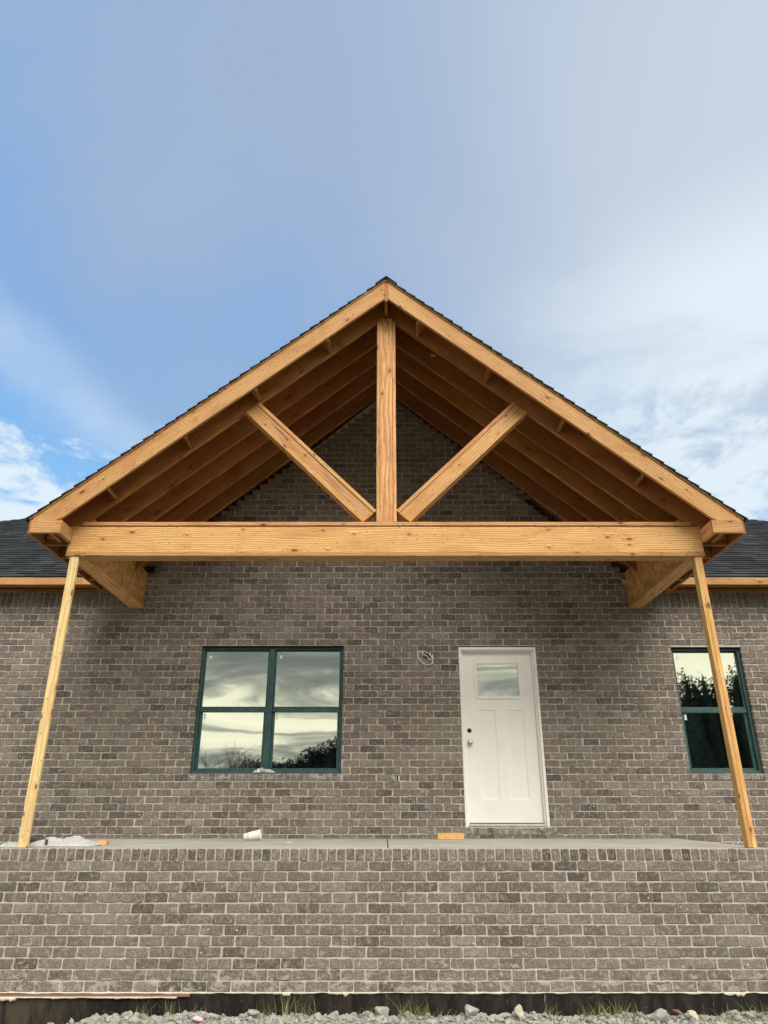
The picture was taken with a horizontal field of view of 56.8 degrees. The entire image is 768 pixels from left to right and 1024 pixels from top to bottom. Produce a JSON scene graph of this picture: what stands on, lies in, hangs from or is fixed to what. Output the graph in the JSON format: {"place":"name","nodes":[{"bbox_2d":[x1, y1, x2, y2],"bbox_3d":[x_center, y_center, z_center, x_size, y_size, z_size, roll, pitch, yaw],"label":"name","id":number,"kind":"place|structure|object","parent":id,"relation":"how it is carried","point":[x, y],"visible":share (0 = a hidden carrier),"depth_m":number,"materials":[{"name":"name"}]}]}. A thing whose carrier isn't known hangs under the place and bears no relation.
{"place":"outdoors","nodes":[
{"label":"outdoors","id":0,"kind":"place"},
{"bbox_2d":[0,0,767,520],"label":"sky","id":1,"kind":"structure","parent":0,"point":[189,188],"materials":[{"name":"blue"}]},
{"bbox_2d":[47,1010,767,1023],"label":"gravel","id":2,"kind":"structure","parent":0,"point":[184,1016],"depth_m":5.64,"materials":[{"name":"grey gravel"}]},
{"bbox_2d":[192,1016,203,1021],"bbox_3d":[-1.459,3.962,5.551,0.099,0.039,0.058,0,-23,0],"label":"plastic scrap","id":3,"kind":"object","parent":2,"relation":"on","point":[197,1018],"visible":1,"depth_m":5.54,"materials":[{"name":"pink plastic"}]},
{"bbox_2d":[247,1009,259,1017],"bbox_3d":[-1.046,4.023,5.687,0.096,0.062,0.069,13,-26,-28],"label":"stone","id":4,"kind":"object","parent":2,"relation":"on","point":[253,1013],"visible":1,"depth_m":5.68,"materials":[{"name":"stone"}]},
{"bbox_2d":[374,1006,388,1016],"bbox_3d":[-0.020,4.027,5.710,0.112,0.090,0.087,11,-25,-23],"label":"stone","id":5,"kind":"object","parent":2,"relation":"on","point":[382,1010],"visible":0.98,"depth_m":5.69,"materials":[{"name":"stone"}]},
{"bbox_2d":[465,1004,478,1017],"bbox_3d":[0.702,4.014,5.701,0.107,0.101,0.088,-11,-25,24],"label":"stone","id":6,"kind":"object","parent":2,"relation":"on","point":[470,1010],"visible":0.98,"depth_m":5.69,"materials":[{"name":"stone"}]},
{"bbox_2d":[495,1012,510,1019],"bbox_3d":[0.940,4.008,5.641,0.144,0.054,0.064,0,-23,0],"label":"stone","id":7,"kind":"object","parent":2,"relation":"on","point":[504,1015],"visible":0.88,"depth_m":5.63,"materials":[{"name":"stone"}]},
{"bbox_2d":[514,1004,524,1018],"bbox_3d":[1.084,4.002,5.688,0.081,0.104,0.074,0,-23,0],"label":"stone","id":8,"kind":"object","parent":2,"relation":"on","point":[518,1011],"visible":1,"depth_m":5.67,"materials":[{"name":"beige stone"}]},
{"bbox_2d":[651,1008,666,1022],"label":"stone","id":9,"kind":"object","parent":2,"relation":"on","point":[660,1014],"visible":1,"depth_m":5.65,"materials":[{"name":"stone"}]},
{"bbox_2d":[672,1009,682,1014],"bbox_3d":[2.362,4.020,5.710,0.090,0.032,0.052,17,-22,7],"label":"clay shard","id":10,"kind":"object","parent":2,"relation":"on","point":[677,1012],"visible":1,"depth_m":5.70,"materials":[{"name":"brown ceramic"}]},
{"bbox_2d":[687,1010,698,1020],"bbox_3d":[2.477,4.045,5.689,0.087,0.091,0.074,0,-23,0],"label":"stone","id":11,"kind":"object","parent":2,"relation":"on","point":[691,1014],"visible":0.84,"depth_m":5.68,"materials":[{"name":"beige stone"}]},
{"bbox_2d":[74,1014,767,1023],"bbox_3d":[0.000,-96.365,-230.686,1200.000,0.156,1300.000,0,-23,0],"label":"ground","id":12,"kind":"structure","parent":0,"point":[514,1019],"depth_m":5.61,"materials":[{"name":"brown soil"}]},
{"bbox_2d":[0,276,767,1023],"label":"brick house","id":13,"kind":"structure","parent":12,"relation":"on","point":[386,580],"depth_m":8.45,"materials":[{"name":"brick"}]},
{"bbox_2d":[0,842,17,846],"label":"plastic sheet","id":14,"kind":"object","parent":13,"relation":"on","point":[11,844],"visible":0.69,"depth_m":6.44,"materials":[{"name":"white plastic"}]},
{"bbox_2d":[17,556,79,847],"bbox_3d":[-3.236,1.738,6.898,0.089,2.754,0.038,0,-23,0],"label":"timber prop","id":15,"kind":"object","parent":13,"relation":"on","point":[40,748],"visible":1,"depth_m":6.82,"materials":[{"name":"beige wood"}]},
{"bbox_2d":[29,835,102,845],"bbox_3d":[-3.015,3.093,6.683,0.698,0.086,0.352,0,-23,0],"label":"plastic sheet","id":16,"kind":"object","parent":13,"relation":"on","point":[75,840],"visible":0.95,"depth_m":6.58,"materials":[{"name":"white plastic"}]},
{"bbox_2d":[97,841,108,844],"bbox_3d":[-2.705,3.187,6.838,0.090,0.039,0.080,0,-23,0],"label":"wood offcut","id":17,"kind":"object","parent":13,"relation":"on","point":[104,842],"visible":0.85,"depth_m":6.81,"materials":[{"name":"wood"}]},
{"bbox_2d":[243,829,261,839],"bbox_3d":[-1.452,3.571,7.834,0.188,0.115,0.115,-5,-22,-7],"label":"foam cup","id":18,"kind":"object","parent":13,"relation":"on","point":[254,835],"visible":1,"depth_m":7.80,"materials":[{"name":"white plastic"}]},
{"bbox_2d":[252,768,274,772],"bbox_3d":[-1.462,3.135,8.623,0.285,0.059,0.048,0,-23,0],"label":"plastic wrapper","id":19,"kind":"object","parent":13,"relation":"on","point":[264,770],"visible":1,"depth_m":8.60,"materials":[{"name":"white plastic"}]},
{"bbox_2d":[188,647,343,779],"bbox_3d":[-1.440,2.510,8.933,1.838,1.614,0.195,0,-23,0],"label":"window","id":20,"kind":"structure","parent":13,"relation":"in","point":[277,709],"depth_m":8.95,"materials":[{"name":"glass"}]},
{"bbox_2d":[437,833,463,838],"bbox_3d":[0.764,3.715,8.140,0.300,0.064,0.090,0,-23,0],"label":"wood offcut","id":21,"kind":"object","parent":13,"relation":"on","point":[450,835],"visible":0.98,"depth_m":8.10,"materials":[{"name":"beige wood"}]},
{"bbox_2d":[458,647,556,834],"bbox_3d":[1.493,2.799,8.830,1.071,2.218,0.197,0,-23,0],"label":"door","id":22,"kind":"structure","parent":13,"relation":"in","point":[504,770],"depth_m":8.80,"materials":[{"name":"paint"}]},
{"bbox_2d":[671,649,766,779],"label":"window","id":23,"kind":"structure","parent":13,"relation":"in","point":[704,737],"depth_m":8.94,"materials":[{"name":"glass"}]},
{"bbox_2d":[691,556,756,847],"bbox_3d":[3.290,1.749,6.924,0.092,2.754,0.092,0,-23,0],"label":"timber prop","id":24,"kind":"object","parent":13,"relation":"on","point":[740,791],"visible":1,"depth_m":6.83,"materials":[{"name":"beige wood"}]},
{"bbox_2d":[67,986,767,1023],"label":"grass","id":25,"kind":"structure","parent":12,"relation":"on","point":[401,1013],"depth_m":5.71,"materials":[{"name":"green plant"}]}
]}

